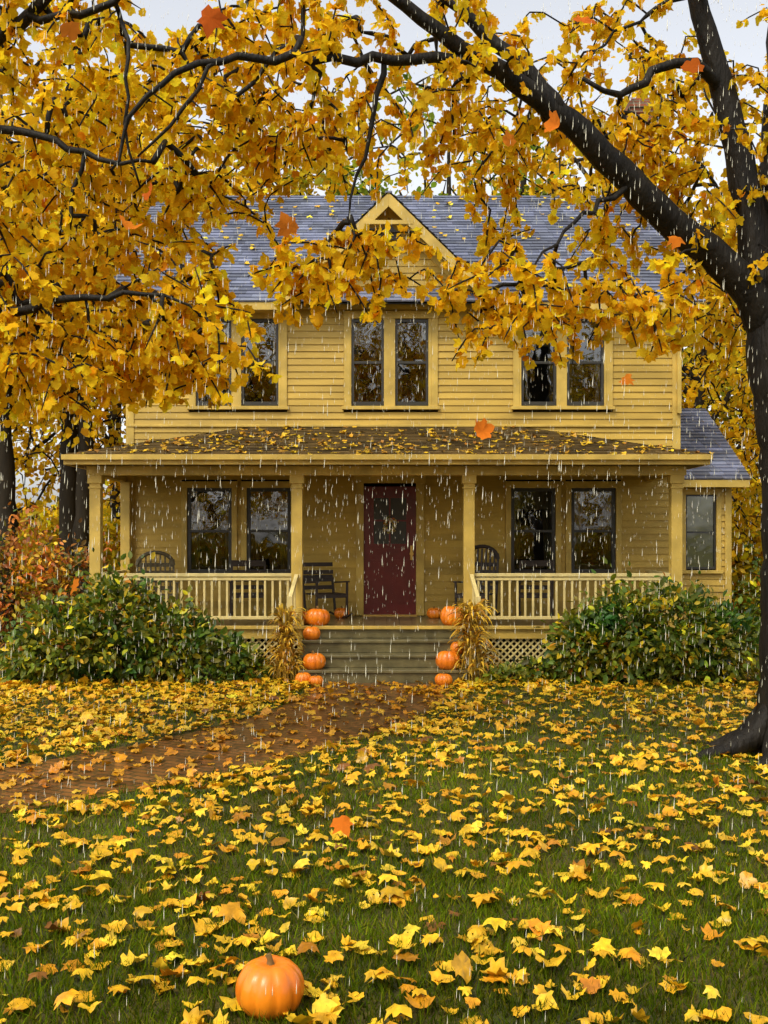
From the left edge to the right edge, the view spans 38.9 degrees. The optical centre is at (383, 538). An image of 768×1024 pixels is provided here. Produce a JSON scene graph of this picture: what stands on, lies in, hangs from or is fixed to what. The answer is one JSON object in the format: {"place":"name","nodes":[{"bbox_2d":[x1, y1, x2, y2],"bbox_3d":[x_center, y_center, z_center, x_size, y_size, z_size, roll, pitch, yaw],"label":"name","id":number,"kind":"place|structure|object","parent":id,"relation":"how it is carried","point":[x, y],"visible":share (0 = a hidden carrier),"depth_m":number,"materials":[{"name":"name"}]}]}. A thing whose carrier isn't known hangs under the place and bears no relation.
{"place":"outdoors","nodes":[
{"label":"outdoors","id":0,"kind":"place"},
{"bbox_2d":[0,683,451,813],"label":"garden path","id":1,"kind":"structure","parent":0,"point":[137,776],"depth_m":10.98,"materials":[{"name":"soil"}]},
{"bbox_2d":[309,674,322,685],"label":"pumpkin","id":2,"kind":"object","parent":1,"relation":"on","point":[316,679],"visible":0.87,"depth_m":15.64,"materials":[{"name":"orange food"}]},
{"bbox_2d":[435,672,452,684],"bbox_3d":[0.863,2.036,15.764,0.260,0.206,0.257,3,-3,-2],"label":"pumpkin","id":3,"kind":"object","parent":1,"relation":"on","point":[443,678],"visible":0.82,"depth_m":15.67,"materials":[{"name":"orange food"}]},
{"bbox_2d":[303,608,309,624],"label":"pumpkin","id":4,"kind":"object","parent":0,"point":[304,613],"visible":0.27,"depth_m":17.10,"materials":[{"name":"orange food"}]},
{"bbox_2d":[60,4,703,836],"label":"falling leaves","id":5,"kind":"object","parent":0,"point":[210,20],"visible":0.98,"depth_m":5.97,"materials":[{"name":"orange plant"}]},
{"bbox_2d":[0,0,766,1023],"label":"raindrops","id":6,"kind":"object","parent":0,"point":[400,434],"visible":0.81,"depth_m":5.28,"materials":[{"name":"liquid"}]},
{"bbox_2d":[0,619,767,1023],"bbox_3d":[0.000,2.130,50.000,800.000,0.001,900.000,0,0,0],"label":"ground","id":7,"kind":"structure","parent":0,"point":[404,849],"depth_m":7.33,"materials":[{"name":"yellow plant"}]},
{"bbox_2d":[0,494,119,651],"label":"burning bush","id":8,"kind":"object","parent":7,"relation":"on","point":[63,567],"visible":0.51,"depth_m":20.20,"materials":[{"name":"orange plant"}]},
{"bbox_2d":[0,547,276,685],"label":"hydrangea shrub","id":9,"kind":"object","parent":7,"relation":"on","point":[88,657],"visible":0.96,"depth_m":15.78,"materials":[{"name":"green plant"}]},
{"bbox_2d":[0,0,324,440],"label":"maple tree","id":10,"kind":"object","parent":7,"relation":"on","point":[115,347],"visible":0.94,"depth_m":9.53,"materials":[{"name":"yellow plant"}]},
{"bbox_2d":[235,952,304,1020],"bbox_3d":[-0.512,2.004,4.899,0.304,0.275,0.322,2,1,4],"label":"pumpkin","id":11,"kind":"object","parent":7,"relation":"on","point":[260,975],"visible":0.98,"depth_m":4.79,"materials":[{"name":"orange food"}]},
{"bbox_2d":[256,603,307,682],"bbox_3d":[-1.489,1.556,16.156,0.820,1.152,0.803,0,0,0],"label":"corn stalk bundle","id":12,"kind":"object","parent":7,"relation":"on","point":[286,665],"visible":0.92,"depth_m":16.07,"materials":[{"name":"plant"}]},
{"bbox_2d":[295,671,310,684],"bbox_3d":[-1.175,2.034,15.826,0.240,0.211,0.235,-2,2,16],"label":"pumpkin","id":13,"kind":"object","parent":7,"relation":"on","point":[302,676],"visible":0.64,"depth_m":15.74,"materials":[{"name":"orange food"}]},
{"bbox_2d":[0,34,762,629],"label":"distant trees","id":14,"kind":"object","parent":7,"relation":"on","point":[732,402],"visible":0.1,"depth_m":28.08,"materials":[{"name":"yellow plant"}]},
{"bbox_2d":[0,613,767,1023],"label":"fallen leaves","id":15,"kind":"object","parent":7,"relation":"on","point":[328,1009],"visible":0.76,"depth_m":8.25,"materials":[{"name":"yellow plant"}]},
{"bbox_2d":[15,481,763,616],"bbox_3d":[-2.245,-2.011,22.424,71.117,8.844,66.955,0,0,0],"label":"woodland understory","id":16,"kind":"object","parent":7,"relation":"on","point":[740,558],"visible":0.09,"depth_m":29.76,"materials":[{"name":"orange plant"}]},
{"bbox_2d":[61,98,751,682],"bbox_3d":[0.862,-3.520,21.688,11.556,11.300,11.535,0,0,0],"label":"yellow farmhouse","id":17,"kind":"object","parent":7,"relation":"on","point":[367,418],"visible":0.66,"depth_m":18.98,"materials":[{"name":"paint"}]},
{"bbox_2d":[135,551,178,619],"bbox_3d":[-3.750,0.784,17.999,0.665,1.150,0.848,0,0,-17],"label":"wicker chair","id":18,"kind":"object","parent":17,"relation":"on","point":[140,564],"visible":0.47,"depth_m":18.27,"materials":[{"name":"wicker"}]},
{"bbox_2d":[229,560,266,615],"bbox_3d":[-2.300,0.869,18.399,0.620,0.979,0.848,0,0,-6],"label":"rocking chair","id":19,"kind":"object","parent":17,"relation":"on","point":[246,563],"visible":0.66,"depth_m":18.66,"materials":[{"name":"brown wood"}]},
{"bbox_2d":[303,625,319,639],"bbox_3d":[-1.109,1.445,16.699,0.271,0.235,0.264,-1,1,-35],"label":"pumpkin","id":20,"kind":"object","parent":17,"relation":"on","point":[311,632],"visible":1,"depth_m":16.60,"materials":[{"name":"orange food"}]},
{"bbox_2d":[303,651,325,669],"bbox_3d":[-1.037,1.807,16.129,0.343,0.287,0.332,-3,0,-23],"label":"pumpkin","id":21,"kind":"object","parent":17,"relation":"on","point":[314,661],"visible":1,"depth_m":16.01,"materials":[{"name":"orange food"}]},
{"bbox_2d":[305,606,329,625],"bbox_3d":[-1.035,1.214,16.994,0.378,0.320,0.374,2,-2,10],"label":"pumpkin","id":22,"kind":"object","parent":17,"relation":"on","point":[317,617],"visible":0.98,"depth_m":16.86,"materials":[{"name":"orange food"}]},
{"bbox_2d":[303,562,352,617],"bbox_3d":[-0.980,0.887,18.349,0.620,0.944,0.848,0,0,-29],"label":"rocking chair","id":23,"kind":"object","parent":17,"relation":"on","point":[317,579],"visible":0.75,"depth_m":18.52,"materials":[{"name":"brown wood"}]},
{"bbox_2d":[334,606,348,617],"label":"pumpkin","id":24,"kind":"object","parent":17,"relation":"on","point":[339,612],"visible":0.85,"depth_m":18.41,"materials":[{"name":"orange food"}]},
{"bbox_2d":[363,487,416,615],"bbox_3d":[0.105,0.230,18.975,0.950,2.260,0.150,0,0,0],"label":"front door","id":25,"kind":"structure","parent":17,"relation":"in","point":[398,586],"depth_m":18.99,"materials":[{"name":"paint"}]},
{"bbox_2d":[427,606,440,617],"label":"pumpkin","id":26,"kind":"object","parent":17,"relation":"on","point":[433,612],"visible":0.92,"depth_m":18.40,"materials":[{"name":"orange food"}]},
{"bbox_2d":[436,648,460,669],"bbox_3d":[0.948,1.788,16.136,0.372,0.328,0.362,2,-3,-29],"label":"pumpkin","id":27,"kind":"object","parent":17,"relation":"on","point":[444,661],"visible":0.96,"depth_m":16.01,"materials":[{"name":"orange food"}]},
{"bbox_2d":[440,603,462,625],"bbox_3d":[1.068,1.197,17.003,0.371,0.357,0.358,3,-1,-4],"label":"pumpkin","id":28,"kind":"object","parent":17,"relation":"on","point":[445,618],"visible":0.63,"depth_m":16.87,"materials":[{"name":"orange food"}]},
{"bbox_2d":[450,642,464,653],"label":"pumpkin","id":29,"kind":"object","parent":17,"relation":"on","point":[452,647],"visible":0.54,"depth_m":16.33,"materials":[{"name":"orange food"}]},
{"bbox_2d":[453,544,499,615],"bbox_3d":[1.550,0.734,18.299,0.625,1.250,0.848,0,0,23],"label":"rocking chair","id":30,"kind":"object","parent":17,"relation":"on","point":[490,564],"visible":0.51,"depth_m":18.49,"materials":[{"name":"brown wood"}]},
{"bbox_2d":[515,560,554,615],"bbox_3d":[2.550,0.869,18.349,0.620,0.979,0.848,0,0,11],"label":"rocking chair","id":31,"kind":"object","parent":17,"relation":"on","point":[535,563],"visible":0.61,"depth_m":18.61,"materials":[{"name":"brown wood"}]},
{"bbox_2d":[111,0,767,764],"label":"maple tree","id":32,"kind":"object","parent":7,"relation":"on","point":[741,200],"visible":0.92,"depth_m":10.13,"materials":[{"name":"yellow plant"}]},
{"bbox_2d":[448,599,504,681],"bbox_3d":[1.317,1.517,16.144,1.050,1.231,0.991,0,0,0],"label":"corn stalk bundle","id":33,"kind":"object","parent":7,"relation":"on","point":[472,634],"visible":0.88,"depth_m":16.02,"materials":[{"name":"plant"}]},
{"bbox_2d":[514,557,760,686],"bbox_3d":[3.859,1.235,15.947,3.990,1.903,1.740,0,0,0],"label":"hydrangea shrub","id":34,"kind":"object","parent":7,"relation":"on","point":[606,657],"visible":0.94,"depth_m":15.76,"materials":[{"name":"green plant"}]},
{"bbox_2d":[732,544,762,645],"bbox_3d":[8.500,0.866,20.871,3.786,2.646,2.575,0,0,0],"label":"bush","id":35,"kind":"object","parent":7,"relation":"on","point":[753,584],"visible":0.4,"depth_m":20.64,"materials":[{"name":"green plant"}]},
{"bbox_2d":[1,0,767,524],"label":"sky","id":36,"kind":"structure","parent":0,"point":[511,12],"materials":[{"name":"white"}]}
]}

